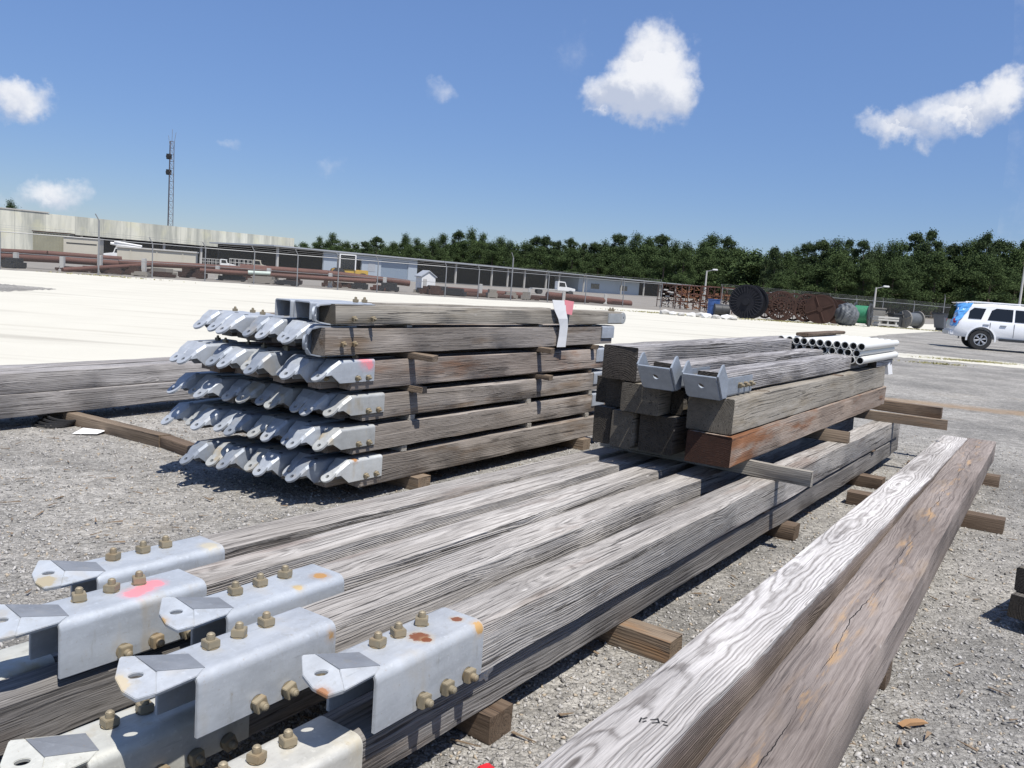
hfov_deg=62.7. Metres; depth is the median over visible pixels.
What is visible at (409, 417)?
spacer stick
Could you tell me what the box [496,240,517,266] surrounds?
leafy tree
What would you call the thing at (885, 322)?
pallet stack
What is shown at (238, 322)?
cross brace
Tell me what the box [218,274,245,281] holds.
scrap stack
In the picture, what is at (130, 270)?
scrap stack
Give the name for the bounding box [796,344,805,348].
plastic pipe
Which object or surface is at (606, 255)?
leafy tree
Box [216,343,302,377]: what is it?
cross brace
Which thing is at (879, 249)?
leafy tree
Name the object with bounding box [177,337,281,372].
cross brace
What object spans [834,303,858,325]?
covered pallet
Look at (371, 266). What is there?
window
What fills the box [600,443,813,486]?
bearer board
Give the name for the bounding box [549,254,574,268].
leafy tree
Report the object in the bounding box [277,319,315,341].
cross brace
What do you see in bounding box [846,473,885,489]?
dunnage block
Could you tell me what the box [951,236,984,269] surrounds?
leafy tree
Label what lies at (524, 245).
leafy tree
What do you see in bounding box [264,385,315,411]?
cross brace
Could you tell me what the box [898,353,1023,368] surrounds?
sand strip
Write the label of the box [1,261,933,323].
back yard
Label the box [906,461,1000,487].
dunnage block
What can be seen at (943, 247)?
leafy tree
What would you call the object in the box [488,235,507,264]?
leafy tree
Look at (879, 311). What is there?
utility box
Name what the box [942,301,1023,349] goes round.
white car
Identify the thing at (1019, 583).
dark beam
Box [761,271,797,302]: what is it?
leafy tree
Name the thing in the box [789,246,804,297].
leafy tree
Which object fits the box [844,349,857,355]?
plastic pipe
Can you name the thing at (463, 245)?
leafy tree
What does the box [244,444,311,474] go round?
cross brace
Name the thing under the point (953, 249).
pine tree
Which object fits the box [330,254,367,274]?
yard tractor
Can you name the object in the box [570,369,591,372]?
spacer stick
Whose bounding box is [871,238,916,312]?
leafy tree
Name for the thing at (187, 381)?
cross brace
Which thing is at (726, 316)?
rubble lump
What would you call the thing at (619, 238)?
pine tree
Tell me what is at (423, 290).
scrap stack
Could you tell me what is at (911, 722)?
wood chip
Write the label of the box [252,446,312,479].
cross brace
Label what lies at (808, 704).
long beam
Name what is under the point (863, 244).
pine tree
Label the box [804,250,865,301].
leafy tree
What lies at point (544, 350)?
spacer stick
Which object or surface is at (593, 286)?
window
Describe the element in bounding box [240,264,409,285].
steel pipe
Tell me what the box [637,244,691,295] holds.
leafy tree
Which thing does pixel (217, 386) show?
cross brace
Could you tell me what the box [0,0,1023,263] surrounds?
sky
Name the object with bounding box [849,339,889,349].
plastic pipe
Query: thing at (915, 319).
cable reel
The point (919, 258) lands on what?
leafy tree
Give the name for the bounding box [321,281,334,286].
scrap stack
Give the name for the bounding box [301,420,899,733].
brace timber
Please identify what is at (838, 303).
cable reel
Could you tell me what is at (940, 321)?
skip bin
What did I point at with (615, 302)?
scrap stack
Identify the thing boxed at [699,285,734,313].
scrap rack
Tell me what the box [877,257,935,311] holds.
leafy tree
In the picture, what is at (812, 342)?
plastic pipe
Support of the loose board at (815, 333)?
on the plastic pipe
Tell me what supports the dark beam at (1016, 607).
on the dunnage block
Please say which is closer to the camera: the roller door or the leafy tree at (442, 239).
the roller door
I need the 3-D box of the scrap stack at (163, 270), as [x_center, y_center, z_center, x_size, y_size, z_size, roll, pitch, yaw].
[-22.058,-7.025,52.925,1.601,0.534,0.900,7,7,19]
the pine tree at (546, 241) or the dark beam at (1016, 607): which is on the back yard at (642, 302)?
the pine tree at (546, 241)
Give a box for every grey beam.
[0,357,169,369]
[0,361,209,394]
[0,381,205,418]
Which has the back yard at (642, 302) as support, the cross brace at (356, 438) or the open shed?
the open shed
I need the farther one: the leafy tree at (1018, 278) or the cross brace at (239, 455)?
the leafy tree at (1018, 278)
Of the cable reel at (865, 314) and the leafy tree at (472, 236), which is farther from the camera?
the leafy tree at (472, 236)
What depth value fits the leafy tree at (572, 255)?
247.77 m
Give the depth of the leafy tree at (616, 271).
249.55 m
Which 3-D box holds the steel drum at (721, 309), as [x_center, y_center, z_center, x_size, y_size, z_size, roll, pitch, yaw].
[14.394,-5.084,57.737,1.010,0.827,0.840,4,7,0]
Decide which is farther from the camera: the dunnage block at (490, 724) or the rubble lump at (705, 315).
the rubble lump at (705, 315)
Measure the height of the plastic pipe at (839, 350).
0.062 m
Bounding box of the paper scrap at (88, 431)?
[72,428,103,433]
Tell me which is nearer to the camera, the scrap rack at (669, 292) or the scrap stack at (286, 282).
the scrap stack at (286, 282)
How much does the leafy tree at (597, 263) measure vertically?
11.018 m
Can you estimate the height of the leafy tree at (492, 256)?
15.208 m
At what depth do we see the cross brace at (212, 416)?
5.04 m
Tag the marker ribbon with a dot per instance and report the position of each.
(563, 308)
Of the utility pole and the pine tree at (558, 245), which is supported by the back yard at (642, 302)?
the pine tree at (558, 245)
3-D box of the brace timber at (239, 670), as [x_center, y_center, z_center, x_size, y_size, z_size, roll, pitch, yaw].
[1.038,0.535,4.603,0.206,0.203,6.711,9,8,34]
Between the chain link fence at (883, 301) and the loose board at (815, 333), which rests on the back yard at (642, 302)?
the chain link fence at (883, 301)
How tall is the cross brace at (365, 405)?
0.156 m
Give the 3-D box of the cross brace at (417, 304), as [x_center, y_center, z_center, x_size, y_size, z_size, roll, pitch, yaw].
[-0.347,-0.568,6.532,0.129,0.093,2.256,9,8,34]
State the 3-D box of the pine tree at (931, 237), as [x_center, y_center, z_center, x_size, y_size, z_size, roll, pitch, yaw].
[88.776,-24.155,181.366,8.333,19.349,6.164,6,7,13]
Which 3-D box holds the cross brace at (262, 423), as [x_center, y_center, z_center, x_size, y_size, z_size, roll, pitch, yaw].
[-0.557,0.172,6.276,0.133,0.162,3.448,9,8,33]
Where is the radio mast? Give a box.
[166,129,175,225]
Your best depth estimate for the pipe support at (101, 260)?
50.58 m
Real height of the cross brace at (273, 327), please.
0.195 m
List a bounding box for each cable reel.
[729,284,768,318]
[760,292,789,317]
[765,291,796,320]
[781,293,812,321]
[796,294,815,319]
[805,294,837,323]
[830,299,845,323]
[853,302,873,326]
[899,310,924,328]
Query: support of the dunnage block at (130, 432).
on the ground at (982, 401)
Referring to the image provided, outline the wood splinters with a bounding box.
[1,404,1017,765]
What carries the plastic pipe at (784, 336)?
on the plastic pipe
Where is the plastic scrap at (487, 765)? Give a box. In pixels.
[477,763,494,767]
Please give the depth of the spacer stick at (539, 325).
6.33 m
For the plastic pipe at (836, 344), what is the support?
on the plastic pipe at (831, 350)
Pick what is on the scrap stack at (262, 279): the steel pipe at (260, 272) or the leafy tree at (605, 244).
the steel pipe at (260, 272)
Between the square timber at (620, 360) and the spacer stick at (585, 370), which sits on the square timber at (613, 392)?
the square timber at (620, 360)
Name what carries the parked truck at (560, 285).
on the back yard at (642, 302)
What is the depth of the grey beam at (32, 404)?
6.61 m
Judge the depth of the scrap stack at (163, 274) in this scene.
51.77 m
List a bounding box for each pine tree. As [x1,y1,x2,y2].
[359,241,369,253]
[368,235,384,254]
[448,229,466,253]
[524,236,542,263]
[539,234,554,270]
[548,240,567,269]
[562,237,582,267]
[577,242,588,273]
[583,242,603,271]
[601,233,628,272]
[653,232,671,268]
[717,235,738,299]
[759,258,769,287]
[764,246,785,284]
[794,241,818,282]
[810,237,832,283]
[835,237,856,281]
[851,239,881,298]
[905,230,936,309]
[910,227,943,311]
[943,242,962,266]
[970,229,1002,283]
[987,237,1016,279]
[1007,239,1023,294]
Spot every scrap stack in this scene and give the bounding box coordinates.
[1,260,17,267]
[4,257,26,268]
[100,268,124,274]
[122,266,141,275]
[131,271,150,276]
[146,267,176,277]
[153,271,175,277]
[178,269,207,278]
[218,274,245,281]
[248,276,275,283]
[275,280,299,285]
[283,278,302,284]
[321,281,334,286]
[334,282,341,287]
[341,282,350,287]
[351,283,367,289]
[370,285,385,290]
[379,282,398,291]
[419,286,443,294]
[425,285,440,294]
[444,288,466,296]
[486,289,497,297]
[504,292,517,298]
[521,292,530,299]
[526,296,539,300]
[607,301,624,304]
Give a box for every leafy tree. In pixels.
[4,199,21,208]
[301,243,310,247]
[311,235,327,248]
[321,231,342,250]
[331,244,347,251]
[340,241,352,251]
[380,246,395,255]
[382,240,403,256]
[397,246,415,257]
[398,233,411,256]
[406,236,423,257]
[412,246,435,259]
[422,238,442,260]
[429,233,449,261]
[434,248,455,261]
[446,239,472,262]
[447,243,465,262]
[459,225,479,263]
[460,239,499,264]
[468,232,496,263]
[474,241,506,266]
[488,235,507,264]
[492,246,505,264]
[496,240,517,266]
[506,252,528,267]
[511,238,530,268]
[518,244,553,271]
[519,252,539,269]
[536,249,570,272]
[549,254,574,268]
[552,248,586,274]
[576,252,597,274]
[584,255,606,275]
[585,245,629,277]
[597,238,609,273]
[601,243,647,279]
[621,242,670,279]
[626,230,645,279]
[627,244,672,280]
[636,236,662,274]
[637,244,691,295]
[661,248,698,290]
[669,238,685,289]
[679,245,725,298]
[680,239,697,282]
[681,252,715,295]
[689,239,713,298]
[693,231,723,296]
[700,246,732,295]
[704,247,750,292]
[716,255,746,294]
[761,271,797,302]
[770,267,803,301]
[775,250,801,289]
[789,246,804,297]
[790,262,817,298]
[797,258,849,297]
[799,265,830,300]
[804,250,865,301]
[810,238,855,285]
[835,260,873,302]
[836,257,894,305]
[855,241,887,300]
[864,266,887,307]
[869,238,904,309]
[870,260,918,315]
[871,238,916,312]
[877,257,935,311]
[883,249,942,312]
[898,249,971,318]
[916,244,950,315]
[934,262,974,313]
[934,270,967,311]
[936,238,976,295]
[944,267,997,304]
[945,250,1010,310]
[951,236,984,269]
[959,257,1018,305]
[991,267,1023,305]
[995,271,1023,306]
[997,243,1023,294]
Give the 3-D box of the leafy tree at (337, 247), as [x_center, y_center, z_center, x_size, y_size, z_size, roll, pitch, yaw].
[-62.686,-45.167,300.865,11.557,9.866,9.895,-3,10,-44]
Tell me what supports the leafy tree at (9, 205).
on the back yard at (642, 302)
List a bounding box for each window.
[368,262,374,271]
[591,283,599,288]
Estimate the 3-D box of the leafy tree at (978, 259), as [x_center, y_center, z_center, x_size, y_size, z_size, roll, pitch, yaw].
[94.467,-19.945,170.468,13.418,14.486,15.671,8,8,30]
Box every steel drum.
[707,299,720,314]
[713,303,729,315]
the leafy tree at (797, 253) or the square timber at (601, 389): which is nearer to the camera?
the square timber at (601, 389)
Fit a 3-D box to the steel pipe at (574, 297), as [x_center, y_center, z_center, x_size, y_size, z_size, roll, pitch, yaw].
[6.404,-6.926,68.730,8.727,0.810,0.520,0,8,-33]
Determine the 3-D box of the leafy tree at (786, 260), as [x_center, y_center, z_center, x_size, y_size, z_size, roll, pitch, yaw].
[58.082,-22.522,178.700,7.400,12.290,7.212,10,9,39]
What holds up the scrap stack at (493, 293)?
on the back yard at (642, 302)
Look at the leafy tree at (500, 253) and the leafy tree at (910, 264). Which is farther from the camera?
the leafy tree at (500, 253)
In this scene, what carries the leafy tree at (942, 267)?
on the back yard at (642, 302)
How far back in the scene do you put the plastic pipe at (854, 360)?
6.77 m
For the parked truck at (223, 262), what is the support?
on the back yard at (642, 302)
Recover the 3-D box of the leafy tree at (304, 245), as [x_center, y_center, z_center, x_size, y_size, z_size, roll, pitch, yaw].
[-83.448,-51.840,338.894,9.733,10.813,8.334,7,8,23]
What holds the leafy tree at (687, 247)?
on the back yard at (642, 302)
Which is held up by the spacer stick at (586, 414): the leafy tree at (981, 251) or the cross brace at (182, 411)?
the cross brace at (182, 411)
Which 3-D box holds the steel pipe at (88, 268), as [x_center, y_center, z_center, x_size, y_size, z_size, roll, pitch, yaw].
[-24.147,-7.001,50.380,0.280,0.883,5.854,8,8,30]
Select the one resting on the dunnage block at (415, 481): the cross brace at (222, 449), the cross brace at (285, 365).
the cross brace at (222, 449)
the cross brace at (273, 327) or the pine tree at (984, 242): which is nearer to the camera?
the cross brace at (273, 327)
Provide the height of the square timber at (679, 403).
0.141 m
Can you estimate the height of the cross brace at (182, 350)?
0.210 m
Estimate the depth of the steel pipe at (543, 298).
66.92 m
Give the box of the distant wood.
[297,241,1006,316]
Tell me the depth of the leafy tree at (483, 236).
311.57 m
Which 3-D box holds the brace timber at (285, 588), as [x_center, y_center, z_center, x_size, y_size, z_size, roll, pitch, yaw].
[0.995,0.491,4.933,0.206,0.203,6.683,9,8,34]
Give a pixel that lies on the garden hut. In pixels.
(429, 276)
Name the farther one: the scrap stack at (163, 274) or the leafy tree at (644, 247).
the leafy tree at (644, 247)
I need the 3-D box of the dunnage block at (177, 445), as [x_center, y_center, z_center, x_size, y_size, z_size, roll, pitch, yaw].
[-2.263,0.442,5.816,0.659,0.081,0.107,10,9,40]
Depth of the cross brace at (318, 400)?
4.87 m
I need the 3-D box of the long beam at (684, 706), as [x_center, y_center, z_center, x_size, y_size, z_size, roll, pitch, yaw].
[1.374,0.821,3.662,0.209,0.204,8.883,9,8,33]
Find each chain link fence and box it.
[0,214,662,307]
[721,284,951,315]
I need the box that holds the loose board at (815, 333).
[796,330,844,336]
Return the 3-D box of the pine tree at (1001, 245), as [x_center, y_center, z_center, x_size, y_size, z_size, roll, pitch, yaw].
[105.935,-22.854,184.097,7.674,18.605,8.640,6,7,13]
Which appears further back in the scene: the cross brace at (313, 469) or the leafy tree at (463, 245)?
the leafy tree at (463, 245)
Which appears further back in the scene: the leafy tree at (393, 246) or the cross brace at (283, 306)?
the leafy tree at (393, 246)
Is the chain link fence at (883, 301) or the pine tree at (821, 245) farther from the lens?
the pine tree at (821, 245)
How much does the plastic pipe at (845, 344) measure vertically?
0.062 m
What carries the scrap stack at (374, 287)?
on the back yard at (642, 302)
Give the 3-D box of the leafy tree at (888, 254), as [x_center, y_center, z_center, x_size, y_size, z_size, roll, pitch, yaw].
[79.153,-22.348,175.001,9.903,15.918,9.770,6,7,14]
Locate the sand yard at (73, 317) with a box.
[0,270,937,364]
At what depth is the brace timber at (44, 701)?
2.20 m
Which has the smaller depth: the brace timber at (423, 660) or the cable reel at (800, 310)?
the brace timber at (423, 660)
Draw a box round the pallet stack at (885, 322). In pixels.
[872,316,898,327]
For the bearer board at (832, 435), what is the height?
0.088 m
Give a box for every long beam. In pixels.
[536,435,966,767]
[697,438,995,767]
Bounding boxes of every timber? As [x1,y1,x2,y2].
[0,452,659,678]
[0,637,190,755]
[0,641,57,680]
[0,688,325,767]
[32,447,628,596]
[115,417,853,738]
[159,458,695,645]
[216,441,891,767]
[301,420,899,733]
[592,404,619,443]
[596,375,607,402]
[602,336,792,381]
[605,378,627,406]
[609,409,639,448]
[620,381,672,415]
[637,348,826,390]
[638,413,689,455]
[670,387,688,414]
[682,353,867,400]
[684,386,885,467]
[686,366,885,434]
[864,359,892,367]
[890,436,898,453]
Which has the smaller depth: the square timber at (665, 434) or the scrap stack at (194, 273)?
the square timber at (665, 434)
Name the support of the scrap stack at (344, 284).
on the back yard at (642, 302)
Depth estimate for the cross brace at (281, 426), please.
4.86 m
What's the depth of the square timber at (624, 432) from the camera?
4.67 m
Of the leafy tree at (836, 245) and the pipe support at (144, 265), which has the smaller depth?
the pipe support at (144, 265)
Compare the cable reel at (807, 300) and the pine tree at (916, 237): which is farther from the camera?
the pine tree at (916, 237)
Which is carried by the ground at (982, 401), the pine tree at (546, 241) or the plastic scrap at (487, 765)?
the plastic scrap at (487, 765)
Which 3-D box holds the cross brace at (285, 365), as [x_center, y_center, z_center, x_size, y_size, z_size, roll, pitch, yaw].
[-0.308,-0.188,6.088,0.161,0.207,3.448,9,8,34]
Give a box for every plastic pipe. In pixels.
[778,335,795,337]
[793,335,841,343]
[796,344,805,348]
[800,335,846,344]
[808,336,856,345]
[816,337,862,346]
[820,346,829,353]
[824,337,869,346]
[828,347,837,353]
[833,338,878,347]
[836,348,845,353]
[841,339,883,348]
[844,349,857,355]
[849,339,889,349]
[851,352,887,363]
[852,347,894,356]
[856,352,897,364]
[857,340,898,350]
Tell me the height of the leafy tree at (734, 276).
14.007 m
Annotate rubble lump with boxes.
[659,309,669,314]
[686,312,695,316]
[701,313,711,317]
[711,315,720,318]
[721,314,732,319]
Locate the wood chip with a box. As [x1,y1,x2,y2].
[898,718,927,726]
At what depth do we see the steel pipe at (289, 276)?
55.58 m
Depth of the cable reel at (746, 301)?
55.11 m
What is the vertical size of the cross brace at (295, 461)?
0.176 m
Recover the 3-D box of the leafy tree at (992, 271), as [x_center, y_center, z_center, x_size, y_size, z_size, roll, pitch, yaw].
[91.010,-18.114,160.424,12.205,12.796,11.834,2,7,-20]
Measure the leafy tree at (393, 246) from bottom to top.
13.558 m
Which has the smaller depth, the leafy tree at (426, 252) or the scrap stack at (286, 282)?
the scrap stack at (286, 282)
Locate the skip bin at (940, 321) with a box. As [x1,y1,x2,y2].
[931,312,948,330]
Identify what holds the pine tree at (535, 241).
on the back yard at (642, 302)
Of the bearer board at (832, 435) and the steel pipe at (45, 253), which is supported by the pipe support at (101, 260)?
the steel pipe at (45, 253)
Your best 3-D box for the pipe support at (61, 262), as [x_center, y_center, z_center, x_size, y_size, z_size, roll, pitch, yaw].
[-26.422,-7.068,49.364,0.320,0.849,0.320,4,7,0]
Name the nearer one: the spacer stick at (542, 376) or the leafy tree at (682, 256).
the spacer stick at (542, 376)
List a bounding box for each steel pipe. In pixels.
[1,248,121,259]
[1,253,118,265]
[61,263,151,271]
[118,259,271,272]
[200,268,375,283]
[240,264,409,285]
[248,270,269,275]
[433,292,512,298]
[452,287,522,298]
[531,295,588,302]
[545,292,631,305]
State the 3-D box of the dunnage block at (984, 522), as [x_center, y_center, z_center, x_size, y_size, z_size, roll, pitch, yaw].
[2.714,0.835,5.554,0.947,0.092,0.127,9,8,33]
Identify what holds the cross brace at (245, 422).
on the spacer stick at (526, 425)
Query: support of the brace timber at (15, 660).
on the dunnage block at (490, 724)
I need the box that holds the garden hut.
[414,270,436,288]
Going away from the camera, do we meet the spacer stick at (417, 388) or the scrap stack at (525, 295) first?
the spacer stick at (417, 388)
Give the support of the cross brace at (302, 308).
on the cross brace at (290, 325)
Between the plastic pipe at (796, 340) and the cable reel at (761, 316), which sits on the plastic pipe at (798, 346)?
the plastic pipe at (796, 340)
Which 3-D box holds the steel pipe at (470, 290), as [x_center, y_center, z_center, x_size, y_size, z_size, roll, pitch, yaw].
[-2.393,-6.884,63.241,9.204,0.582,0.500,-1,9,-37]
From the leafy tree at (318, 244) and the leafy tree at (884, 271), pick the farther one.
the leafy tree at (318, 244)
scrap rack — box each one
[656,283,686,308]
[674,284,706,310]
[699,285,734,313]
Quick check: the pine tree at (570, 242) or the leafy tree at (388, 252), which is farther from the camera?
the leafy tree at (388, 252)
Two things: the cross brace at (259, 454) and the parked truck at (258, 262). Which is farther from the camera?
the parked truck at (258, 262)
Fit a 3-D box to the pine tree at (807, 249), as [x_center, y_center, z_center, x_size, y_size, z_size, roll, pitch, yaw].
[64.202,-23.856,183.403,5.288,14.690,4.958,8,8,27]
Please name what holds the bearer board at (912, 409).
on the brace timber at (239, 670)
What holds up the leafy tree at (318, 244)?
on the back yard at (642, 302)
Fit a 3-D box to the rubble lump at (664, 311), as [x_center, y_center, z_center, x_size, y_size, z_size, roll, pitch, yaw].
[9.362,-4.359,51.361,0.740,0.438,0.556,4,7,0]
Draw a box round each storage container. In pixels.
[32,230,74,251]
[63,236,103,254]
[116,246,198,269]
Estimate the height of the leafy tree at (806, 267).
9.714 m
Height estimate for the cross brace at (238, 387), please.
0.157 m
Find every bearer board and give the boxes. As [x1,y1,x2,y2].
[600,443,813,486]
[804,428,849,443]
[853,410,947,429]
[873,400,942,418]
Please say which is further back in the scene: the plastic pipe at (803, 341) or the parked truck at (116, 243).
the parked truck at (116, 243)
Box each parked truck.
[103,241,141,255]
[201,258,234,265]
[229,258,265,265]
[530,281,574,293]
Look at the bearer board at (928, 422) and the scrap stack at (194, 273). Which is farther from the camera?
the scrap stack at (194, 273)
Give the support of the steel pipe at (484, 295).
on the back yard at (642, 302)
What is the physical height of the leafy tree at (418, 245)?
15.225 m
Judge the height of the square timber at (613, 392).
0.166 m
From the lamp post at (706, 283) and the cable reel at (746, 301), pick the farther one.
the lamp post at (706, 283)
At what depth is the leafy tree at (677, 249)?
269.32 m
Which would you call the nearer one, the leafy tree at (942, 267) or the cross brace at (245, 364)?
the cross brace at (245, 364)
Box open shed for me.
[288,250,322,254]
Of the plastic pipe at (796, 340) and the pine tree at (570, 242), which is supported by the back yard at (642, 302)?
the pine tree at (570, 242)
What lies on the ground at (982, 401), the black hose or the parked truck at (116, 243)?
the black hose
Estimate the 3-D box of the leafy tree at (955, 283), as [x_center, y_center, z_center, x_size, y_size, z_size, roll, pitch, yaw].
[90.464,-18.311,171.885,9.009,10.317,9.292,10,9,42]
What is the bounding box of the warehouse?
[0,207,293,264]
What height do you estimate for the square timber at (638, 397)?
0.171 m
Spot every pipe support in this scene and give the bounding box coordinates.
[13,252,18,257]
[58,256,64,270]
[97,255,102,272]
[141,258,146,271]
[214,266,219,279]
[327,273,332,287]
[479,284,482,292]
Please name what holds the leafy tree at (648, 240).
on the back yard at (642, 302)
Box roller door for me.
[381,260,407,279]
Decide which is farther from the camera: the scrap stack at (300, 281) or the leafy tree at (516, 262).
the leafy tree at (516, 262)
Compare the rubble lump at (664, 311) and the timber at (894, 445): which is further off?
the rubble lump at (664, 311)
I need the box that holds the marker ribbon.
[552,300,573,346]
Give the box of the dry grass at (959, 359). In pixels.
[36,270,1023,366]
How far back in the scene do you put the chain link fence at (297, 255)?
51.57 m
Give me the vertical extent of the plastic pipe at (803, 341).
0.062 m
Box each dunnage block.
[37,411,170,447]
[160,435,205,462]
[372,689,512,744]
[383,473,430,489]
[553,437,590,449]
[594,618,682,663]
[763,520,799,540]
[845,489,1005,534]
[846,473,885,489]
[878,660,892,690]
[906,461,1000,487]
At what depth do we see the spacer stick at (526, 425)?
6.36 m
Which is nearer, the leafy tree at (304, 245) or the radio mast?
the radio mast
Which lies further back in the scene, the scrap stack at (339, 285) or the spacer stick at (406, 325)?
the scrap stack at (339, 285)
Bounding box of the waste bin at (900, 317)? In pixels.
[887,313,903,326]
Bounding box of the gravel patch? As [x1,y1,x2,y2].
[0,284,52,291]
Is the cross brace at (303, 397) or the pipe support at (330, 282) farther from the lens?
the pipe support at (330, 282)
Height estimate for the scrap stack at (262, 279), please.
0.466 m
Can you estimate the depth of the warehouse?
161.11 m
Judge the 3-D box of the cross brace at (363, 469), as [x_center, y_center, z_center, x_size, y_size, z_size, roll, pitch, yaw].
[-0.128,0.431,6.049,0.155,0.176,3.250,9,8,34]
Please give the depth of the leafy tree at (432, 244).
317.93 m
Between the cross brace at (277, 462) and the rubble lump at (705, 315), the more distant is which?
the rubble lump at (705, 315)
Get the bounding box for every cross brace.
[161,398,229,427]
[167,371,238,397]
[169,335,270,368]
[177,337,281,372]
[179,435,247,468]
[185,402,255,425]
[188,374,252,397]
[190,404,263,433]
[193,306,274,335]
[193,376,259,402]
[205,340,301,373]
[205,438,280,470]
[207,308,283,338]
[213,407,288,433]
[215,309,279,340]
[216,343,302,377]
[216,441,280,472]
[221,377,272,404]
[223,409,290,438]
[235,380,293,406]
[240,345,302,377]
[242,315,289,342]
[243,346,305,382]
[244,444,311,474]
[247,412,317,439]
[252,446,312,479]
[255,317,308,345]
[255,382,307,407]
[260,414,322,441]
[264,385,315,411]
[275,298,352,316]
[276,346,568,382]
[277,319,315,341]
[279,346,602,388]
[280,322,599,343]
[280,416,351,444]
[282,450,339,476]
[285,411,593,487]
[286,390,592,452]
[289,375,514,413]
[294,300,371,318]
[299,368,599,418]
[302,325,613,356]
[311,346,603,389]
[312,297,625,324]
[312,391,604,454]
[321,413,593,487]
[323,370,601,420]
[367,302,550,308]
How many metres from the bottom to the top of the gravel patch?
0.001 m
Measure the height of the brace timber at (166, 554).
0.203 m
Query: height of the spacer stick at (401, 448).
0.043 m
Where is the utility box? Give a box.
[866,307,886,325]
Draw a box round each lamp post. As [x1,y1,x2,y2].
[702,269,717,304]
[873,285,889,306]
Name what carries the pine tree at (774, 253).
on the back yard at (642, 302)
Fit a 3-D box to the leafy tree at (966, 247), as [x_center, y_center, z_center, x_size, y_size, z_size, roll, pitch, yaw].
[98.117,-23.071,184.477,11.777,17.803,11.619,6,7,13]
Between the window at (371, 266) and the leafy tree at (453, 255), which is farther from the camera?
the leafy tree at (453, 255)
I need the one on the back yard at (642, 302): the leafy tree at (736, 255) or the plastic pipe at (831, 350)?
the leafy tree at (736, 255)
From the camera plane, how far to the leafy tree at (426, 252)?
291.30 m
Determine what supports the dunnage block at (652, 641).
on the ground at (982, 401)
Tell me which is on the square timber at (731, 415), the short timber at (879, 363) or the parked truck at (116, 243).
the short timber at (879, 363)
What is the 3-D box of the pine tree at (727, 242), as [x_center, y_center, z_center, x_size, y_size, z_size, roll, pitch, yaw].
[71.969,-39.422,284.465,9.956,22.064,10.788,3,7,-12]
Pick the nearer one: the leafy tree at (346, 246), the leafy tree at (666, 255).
the leafy tree at (666, 255)
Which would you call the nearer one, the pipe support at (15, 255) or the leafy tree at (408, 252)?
the pipe support at (15, 255)
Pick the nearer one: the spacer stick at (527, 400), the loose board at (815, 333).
the spacer stick at (527, 400)
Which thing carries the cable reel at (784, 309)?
on the sand yard at (73, 317)
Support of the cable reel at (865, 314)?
on the sand yard at (73, 317)
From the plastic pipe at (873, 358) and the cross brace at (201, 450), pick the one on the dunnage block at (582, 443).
the cross brace at (201, 450)
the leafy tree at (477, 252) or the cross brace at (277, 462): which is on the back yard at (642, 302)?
the leafy tree at (477, 252)
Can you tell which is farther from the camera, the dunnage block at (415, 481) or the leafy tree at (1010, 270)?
the leafy tree at (1010, 270)
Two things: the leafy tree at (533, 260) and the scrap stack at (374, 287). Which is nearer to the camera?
the scrap stack at (374, 287)
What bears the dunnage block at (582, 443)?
on the ground at (982, 401)
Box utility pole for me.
[1018,269,1023,303]
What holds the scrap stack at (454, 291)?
on the back yard at (642, 302)
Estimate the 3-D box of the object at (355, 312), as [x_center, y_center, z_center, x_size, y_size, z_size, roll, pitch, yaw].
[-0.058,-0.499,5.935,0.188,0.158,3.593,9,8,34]
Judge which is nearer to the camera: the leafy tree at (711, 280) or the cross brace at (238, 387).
the cross brace at (238, 387)
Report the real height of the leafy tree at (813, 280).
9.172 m
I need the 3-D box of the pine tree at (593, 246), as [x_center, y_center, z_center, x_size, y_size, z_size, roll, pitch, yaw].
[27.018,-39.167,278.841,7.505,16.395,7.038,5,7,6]
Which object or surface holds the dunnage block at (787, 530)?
on the ground at (982, 401)
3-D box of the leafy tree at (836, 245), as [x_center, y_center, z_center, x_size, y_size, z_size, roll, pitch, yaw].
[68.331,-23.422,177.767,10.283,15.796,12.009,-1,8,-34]
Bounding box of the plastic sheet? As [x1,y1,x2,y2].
[885,362,892,374]
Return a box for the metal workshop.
[210,242,717,298]
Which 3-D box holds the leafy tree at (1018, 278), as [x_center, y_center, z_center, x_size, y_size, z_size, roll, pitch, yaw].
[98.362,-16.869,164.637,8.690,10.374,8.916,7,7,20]
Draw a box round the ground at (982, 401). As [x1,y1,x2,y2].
[0,269,1023,767]
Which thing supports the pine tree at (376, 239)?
on the back yard at (642, 302)
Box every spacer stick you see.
[379,352,437,361]
[387,445,406,451]
[389,324,411,326]
[389,385,426,392]
[395,414,414,419]
[511,347,554,353]
[512,398,530,403]
[515,373,552,380]
[515,422,530,427]
[521,324,542,326]
[567,344,598,349]
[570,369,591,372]
[574,390,591,394]
[575,412,588,416]
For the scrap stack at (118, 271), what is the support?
on the back yard at (642, 302)
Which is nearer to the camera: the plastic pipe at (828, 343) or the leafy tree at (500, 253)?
the plastic pipe at (828, 343)
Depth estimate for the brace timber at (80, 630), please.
2.48 m
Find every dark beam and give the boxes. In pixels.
[1007,591,1023,620]
[1014,564,1023,592]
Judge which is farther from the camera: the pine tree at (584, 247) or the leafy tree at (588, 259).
the pine tree at (584, 247)
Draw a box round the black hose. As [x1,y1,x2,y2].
[32,413,75,427]

